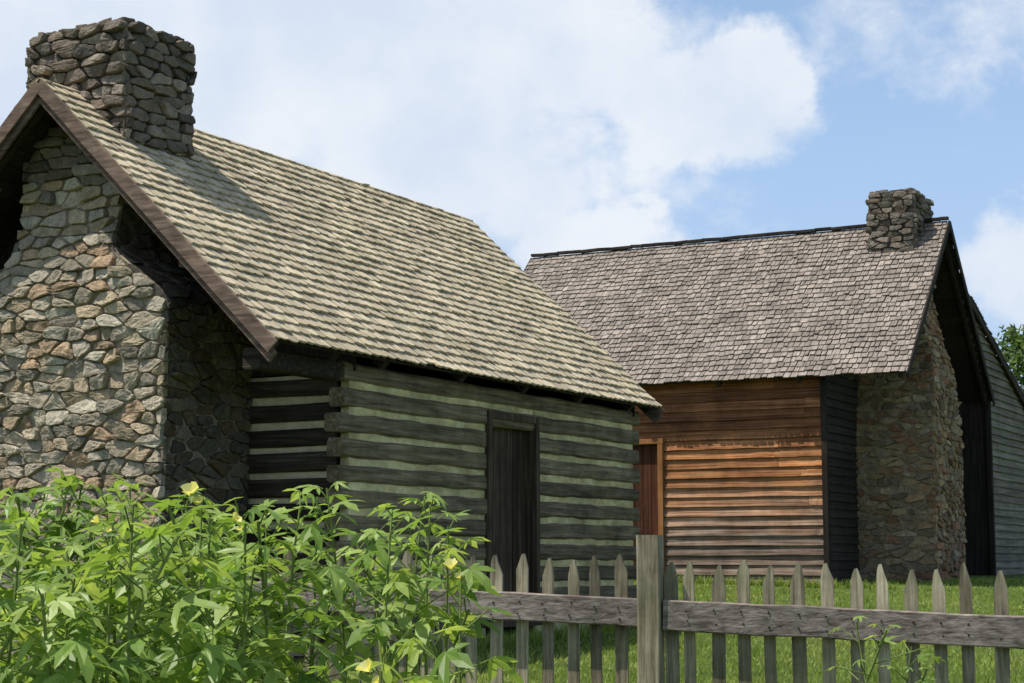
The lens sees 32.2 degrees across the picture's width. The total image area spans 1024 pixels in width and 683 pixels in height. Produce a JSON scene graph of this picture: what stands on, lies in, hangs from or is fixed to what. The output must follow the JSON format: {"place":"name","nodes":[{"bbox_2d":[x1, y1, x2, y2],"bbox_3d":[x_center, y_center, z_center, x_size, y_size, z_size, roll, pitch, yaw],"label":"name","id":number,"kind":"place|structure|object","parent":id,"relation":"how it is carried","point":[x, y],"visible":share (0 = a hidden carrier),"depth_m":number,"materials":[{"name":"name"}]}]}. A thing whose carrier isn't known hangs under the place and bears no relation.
{"place":"outdoors","nodes":[
{"label":"outdoors","id":0,"kind":"place"},
{"bbox_2d":[0,0,1023,385],"label":"sky","id":1,"kind":"structure","parent":0,"point":[549,126],"materials":[{"name":"blue"}]},
{"bbox_2d":[12,573,1023,682],"bbox_3d":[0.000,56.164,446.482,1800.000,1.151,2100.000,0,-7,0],"label":"ground","id":2,"kind":"structure","parent":0,"point":[780,649],"depth_m":16.33,"materials":[{"name":"green plant"}]},
{"bbox_2d":[0,543,30,666],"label":"okra plant","id":3,"kind":"object","parent":2,"relation":"on","point":[11,567],"visible":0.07,"depth_m":7.22,"materials":[{"name":"green plant"}]},
{"bbox_2d":[0,588,35,678],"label":"okra plant","id":4,"kind":"object","parent":2,"relation":"on","point":[2,642],"visible":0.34,"depth_m":5.48,"materials":[{"name":"green plant"}]},
{"bbox_2d":[0,491,38,678],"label":"okra plant","id":5,"kind":"object","parent":2,"relation":"on","point":[5,526],"visible":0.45,"depth_m":6.36,"materials":[{"name":"green plant"}]},
{"bbox_2d":[0,531,54,677],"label":"okra plant","id":6,"kind":"object","parent":2,"relation":"on","point":[21,635],"visible":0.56,"depth_m":5.13,"materials":[{"name":"green plant"}]},
{"bbox_2d":[0,482,100,664],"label":"okra plant","id":7,"kind":"object","parent":2,"relation":"on","point":[16,513],"visible":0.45,"depth_m":6.82,"materials":[{"name":"green plant"}]},
{"bbox_2d":[0,516,113,682],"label":"okra plant","id":8,"kind":"object","parent":2,"relation":"on","point":[10,605],"visible":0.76,"depth_m":5.38,"materials":[{"name":"green plant"}]},
{"bbox_2d":[2,475,118,682],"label":"okra plant","id":9,"kind":"object","parent":2,"relation":"on","point":[71,479],"visible":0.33,"depth_m":6.80,"materials":[{"name":"green plant"}]},
{"bbox_2d":[0,465,124,681],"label":"okra plant","id":10,"kind":"object","parent":2,"relation":"on","point":[9,593],"visible":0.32,"depth_m":6.76,"materials":[{"name":"green plant"}]},
{"bbox_2d":[0,570,153,682],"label":"okra plant","id":11,"kind":"object","parent":2,"relation":"on","point":[98,623],"visible":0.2,"depth_m":5.76,"materials":[{"name":"green plant"}]},
{"bbox_2d":[0,503,153,682],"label":"okra plant","id":12,"kind":"object","parent":2,"relation":"on","point":[101,531],"visible":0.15,"depth_m":6.56,"materials":[{"name":"green plant"}]},
{"bbox_2d":[0,574,154,682],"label":"okra plant","id":13,"kind":"object","parent":2,"relation":"on","point":[70,651],"visible":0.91,"depth_m":5.06,"materials":[{"name":"green plant"}]},
{"bbox_2d":[14,543,172,681],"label":"okra plant","id":14,"kind":"object","parent":2,"relation":"on","point":[95,568],"visible":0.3,"depth_m":5.87,"materials":[{"name":"green plant"}]},
{"bbox_2d":[0,515,194,682],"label":"okra plant","id":15,"kind":"object","parent":2,"relation":"on","point":[120,589],"visible":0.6,"depth_m":5.25,"materials":[{"name":"green plant"}]},
{"bbox_2d":[24,510,178,682],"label":"okra plant","id":16,"kind":"object","parent":2,"relation":"on","point":[81,537],"visible":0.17,"depth_m":6.40,"materials":[{"name":"green plant"}]},
{"bbox_2d":[63,480,172,681],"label":"okra plant","id":17,"kind":"object","parent":2,"relation":"on","point":[115,484],"visible":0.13,"depth_m":6.92,"materials":[{"name":"green plant"}]},
{"bbox_2d":[82,473,197,678],"bbox_3d":[-1.488,1.321,7.068,0.684,1.594,0.628,0,-7,0],"label":"okra plant","id":18,"kind":"object","parent":2,"relation":"on","point":[138,504],"visible":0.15,"depth_m":7.11,"materials":[{"name":"green plant"}]},
{"bbox_2d":[40,487,246,682],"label":"okra plant","id":19,"kind":"object","parent":2,"relation":"on","point":[169,624],"visible":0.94,"depth_m":5.16,"materials":[{"name":"green plant"}]},
{"bbox_2d":[68,507,221,682],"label":"okra plant","id":20,"kind":"object","parent":2,"relation":"on","point":[151,654],"visible":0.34,"depth_m":5.88,"materials":[{"name":"green plant"}]},
{"bbox_2d":[110,488,232,673],"bbox_3d":[-1.407,1.359,7.165,0.616,1.532,0.616,3,-8,-25],"label":"okra plant","id":21,"kind":"object","parent":2,"relation":"on","point":[174,556],"visible":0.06,"depth_m":7.18,"materials":[{"name":"green plant"}]},
{"bbox_2d":[122,491,263,682],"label":"okra plant","id":22,"kind":"object","parent":2,"relation":"on","point":[207,500],"visible":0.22,"depth_m":7.17,"materials":[{"name":"green plant"}]},
{"bbox_2d":[102,481,291,679],"bbox_3d":[-1.023,1.239,5.809,0.579,1.558,0.596,0,-7,0],"label":"okra plant","id":23,"kind":"object","parent":2,"relation":"on","point":[196,515],"visible":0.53,"depth_m":5.80,"materials":[{"name":"green plant"}]},
{"bbox_2d":[125,506,292,682],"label":"okra plant","id":24,"kind":"object","parent":2,"relation":"on","point":[230,534],"visible":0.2,"depth_m":6.49,"materials":[{"name":"green plant"}]},
{"bbox_2d":[152,572,287,682],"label":"okra plant","id":25,"kind":"object","parent":2,"relation":"on","point":[232,610],"visible":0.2,"depth_m":5.96,"materials":[{"name":"green plant"}]},
{"bbox_2d":[161,515,281,680],"bbox_3d":[-1.180,1.416,7.175,0.598,1.423,0.692,0,-7,0],"label":"okra plant","id":26,"kind":"object","parent":2,"relation":"on","point":[254,559],"visible":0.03,"depth_m":7.27,"materials":[{"name":"green plant"}]},
{"bbox_2d":[170,553,327,682],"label":"okra plant","id":27,"kind":"object","parent":2,"relation":"on","point":[291,671],"visible":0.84,"depth_m":5.42,"materials":[{"name":"green plant"}]},
{"bbox_2d":[148,512,349,682],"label":"okra plant","id":28,"kind":"object","parent":2,"relation":"on","point":[302,641],"visible":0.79,"depth_m":5.42,"materials":[{"name":"green plant"}]},
{"bbox_2d":[172,497,336,682],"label":"okra plant","id":29,"kind":"object","parent":2,"relation":"on","point":[215,545],"visible":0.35,"depth_m":6.54,"materials":[{"name":"green plant"}]},
{"bbox_2d":[188,499,366,682],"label":"okra plant","id":30,"kind":"object","parent":2,"relation":"on","point":[335,572],"visible":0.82,"depth_m":5.57,"materials":[{"name":"green plant"}]},
{"bbox_2d":[205,488,359,682],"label":"okra plant","id":31,"kind":"object","parent":2,"relation":"on","point":[302,544],"visible":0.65,"depth_m":6.23,"materials":[{"name":"green plant"}]},
{"bbox_2d":[232,615,364,682],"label":"okra plant","id":32,"kind":"object","parent":2,"relation":"on","point":[270,676],"visible":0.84,"depth_m":5.46,"materials":[{"name":"green plant"}]},
{"bbox_2d":[248,493,373,682],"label":"okra plant","id":33,"kind":"object","parent":2,"relation":"on","point":[352,675],"visible":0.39,"depth_m":6.61,"materials":[{"name":"green plant"}]},
{"bbox_2d":[0,17,664,666],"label":"log cabin","id":34,"kind":"object","parent":2,"relation":"on","point":[214,317],"visible":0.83,"depth_m":15.55,"materials":[{"name":"beige"}]},
{"bbox_2d":[492,428,524,591],"bbox_3d":[-0.101,1.756,17.446,0.035,1.910,0.907,-4,-8,29],"label":"door","id":35,"kind":"structure","parent":34,"relation":"in","point":[508,504],"depth_m":17.55,"materials":[{"name":"brown wood"}]},
{"bbox_2d":[253,481,422,682],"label":"okra plant","id":36,"kind":"object","parent":2,"relation":"on","point":[379,545],"visible":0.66,"depth_m":6.36,"materials":[{"name":"green plant"}]},
{"bbox_2d":[306,658,404,682],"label":"okra plant","id":37,"kind":"object","parent":2,"relation":"on","point":[367,665],"visible":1,"depth_m":5.11,"materials":[{"name":"green plant"}]},
{"bbox_2d":[339,639,438,682],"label":"okra plant","id":38,"kind":"object","parent":2,"relation":"on","point":[413,678],"visible":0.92,"depth_m":5.30,"materials":[{"name":"green plant"}]},
{"bbox_2d":[329,491,464,681],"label":"okra plant","id":39,"kind":"object","parent":2,"relation":"on","point":[378,572],"visible":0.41,"depth_m":6.81,"materials":[{"name":"green plant"}]},
{"bbox_2d":[312,503,503,682],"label":"okra plant","id":40,"kind":"object","parent":2,"relation":"on","point":[383,630],"visible":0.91,"depth_m":6.07,"materials":[{"name":"green plant"}]},
{"bbox_2d":[354,498,501,682],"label":"okra plant","id":41,"kind":"object","parent":2,"relation":"on","point":[422,628],"visible":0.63,"depth_m":6.17,"materials":[{"name":"green plant"}]},
{"bbox_2d":[405,669,456,682],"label":"okra plant","id":42,"kind":"object","parent":2,"relation":"on","point":[427,681],"visible":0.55,"depth_m":5.59,"materials":[{"name":"green plant"}]},
{"bbox_2d":[378,509,500,671],"bbox_3d":[-0.258,1.343,6.476,0.497,1.456,0.620,-3,-8,24],"label":"okra plant","id":43,"kind":"object","parent":2,"relation":"on","point":[471,632],"visible":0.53,"depth_m":6.53,"materials":[{"name":"green plant"}]},
{"bbox_2d":[391,558,523,682],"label":"okra plant","id":44,"kind":"object","parent":2,"relation":"on","point":[459,659],"visible":0.99,"depth_m":5.83,"materials":[{"name":"green plant"}]},
{"bbox_2d":[0,535,1023,682],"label":"picket fence","id":45,"kind":"object","parent":2,"relation":"on","point":[654,610],"visible":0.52,"depth_m":7.83,"materials":[{"name":"grey wood"}]},
{"bbox_2d":[827,375,859,582],"bbox_3d":[3.244,1.377,30.625,6.118,5.815,4.878,-4,-8,28],"label":"gable siding","id":46,"kind":"object","parent":2,"relation":"on","point":[842,396],"visible":0.13,"depth_m":27.65,"materials":[{"name":"black wood"}]},
{"bbox_2d":[632,377,823,583],"bbox_3d":[2.087,2.255,28.321,6.008,3.505,0.063,-4,-8,28],"label":"front siding","id":47,"kind":"object","parent":46,"relation":"attached to","point":[743,470],"visible":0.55,"depth_m":27.54,"materials":[{"name":"brown wood"}]},
{"bbox_2d":[638,439,664,572],"bbox_3d":[1.936,2.787,28.324,1.080,2.440,0.103,-4,-8,28],"label":"door frame","id":48,"kind":"object","parent":47,"relation":"attached to","point":[661,479],"visible":0.33,"depth_m":28.12,"materials":[{"name":"brown wood"}]},
{"bbox_2d":[632,444,657,565],"bbox_3d":[1.949,2.825,28.343,0.900,2.350,0.160,-4,-8,28],"label":"door","id":49,"kind":"structure","parent":48,"relation":"in","point":[646,503],"depth_m":28.32,"materials":[{"name":"brown wood"}]},
{"bbox_2d":[820,376,830,571],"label":"corner boards","id":50,"kind":"object","parent":47,"relation":"attached to","point":[825,472],"visible":0.33,"depth_m":26.89,"materials":[{"name":"brown wood"}]},
{"bbox_2d":[530,224,990,405],"bbox_3d":[3.752,-0.341,30.566,7.580,2.793,5.491,-4,-8,28],"label":"roof frame","id":51,"kind":"object","parent":46,"relation":"on","point":[955,324],"visible":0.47,"depth_m":30.06,"materials":[{"name":"brown wood"}]},
{"bbox_2d":[524,221,946,383],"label":"roof shingles","id":52,"kind":"object","parent":51,"relation":"on","point":[579,293],"visible":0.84,"depth_m":28.85,"materials":[{"name":"grey wood"}]},
{"bbox_2d":[523,220,995,405],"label":"rake boards","id":53,"kind":"object","parent":51,"relation":"attached to","point":[949,227],"visible":0.54,"depth_m":28.86,"materials":[{"name":"brown wood"}]},
{"bbox_2d":[547,221,991,400],"bbox_3d":[4.411,-0.238,31.805,7.654,2.752,2.820,-4,-8,28],"label":"roof","id":54,"kind":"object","parent":51,"relation":"on","point":[839,231],"visible":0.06,"depth_m":30.42,"materials":[{"name":"black wood"}]},
{"bbox_2d":[531,216,948,256],"bbox_3d":[3.737,-1.788,30.719,7.642,0.066,0.090,-4,-8,28],"label":"ridge cap","id":55,"kind":"object","parent":54,"relation":"on","point":[557,253],"visible":0.85,"depth_m":30.78,"materials":[{"name":"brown wood"}]},
{"bbox_2d":[827,616,935,682],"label":"garden weed","id":56,"kind":"object","parent":2,"relation":"on","point":[873,640],"visible":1,"depth_m":7.08,"materials":[{"name":"green plant"}]},
{"bbox_2d":[855,293,965,581],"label":"chimney base sides","id":57,"kind":"object","parent":2,"relation":"on","point":[917,543],"visible":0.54,"depth_m":28.02,"materials":[{"name":"grey stone"}]},
{"bbox_2d":[871,189,916,249],"bbox_3d":[6.362,-1.650,29.309,0.812,1.490,1.000,-4,-8,28],"label":"stack mortar","id":58,"kind":"object","parent":57,"relation":"attached to","point":[874,228],"visible":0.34,"depth_m":28.88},
{"bbox_2d":[883,639,946,682],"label":"garden weed","id":59,"kind":"object","parent":2,"relation":"on","point":[920,655],"visible":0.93,"depth_m":7.14,"materials":[{"name":"green plant"}]},
{"bbox_2d":[925,294,966,580],"bbox_3d":[6.894,1.585,28.623,0.434,5.104,1.800,-4,-8,28],"label":"chimney base","id":60,"kind":"object","parent":2,"relation":"on","point":[958,498],"visible":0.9,"depth_m":28.47,"materials":[{"name":"grey stone"}]},
{"bbox_2d":[865,188,935,287],"bbox_3d":[6.376,-1.668,29.309,0.996,1.537,1.211,-4,-8,28],"label":"chimney stack","id":61,"kind":"object","parent":60,"relation":"on","point":[919,209],"visible":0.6,"depth_m":28.85,"materials":[{"name":"grey stone"}]},
{"bbox_2d":[856,302,962,580],"bbox_3d":[6.449,1.614,28.857,1.250,5.100,1.740,-4,-8,28],"label":"chimney mortar","id":62,"kind":"object","parent":60,"relation":"attached to","point":[881,451],"visible":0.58,"depth_m":28.08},
{"bbox_2d":[958,400,996,575],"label":"shed walls","id":63,"kind":"structure","parent":2,"relation":"on","point":[978,480],"depth_m":30.97,"materials":[{"name":"black wood"}]},
{"bbox_2d":[961,294,1023,574],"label":"shed siding","id":64,"kind":"object","parent":63,"relation":"attached to","point":[1007,414],"visible":0.84,"depth_m":32.05,"materials":[{"name":"grey wood"}]},
{"bbox_2d":[969,294,1023,404],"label":"shed rake board","id":65,"kind":"object","parent":64,"relation":"attached to","point":[996,350],"visible":0.94,"depth_m":31.57,"materials":[{"name":"grey wood"}]},
{"bbox_2d":[971,296,1023,395],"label":"shed roof shingles","id":66,"kind":"object","parent":63,"relation":"on","point":[996,344],"visible":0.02,"depth_m":31.59,"materials":[{"name":"grey wood"}]},
{"bbox_2d":[994,324,1023,392],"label":"shade tree","id":67,"kind":"object","parent":2,"relation":"on","point":[1014,339],"visible":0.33,"depth_m":58.76,"materials":[{"name":"green plant"}]}
]}

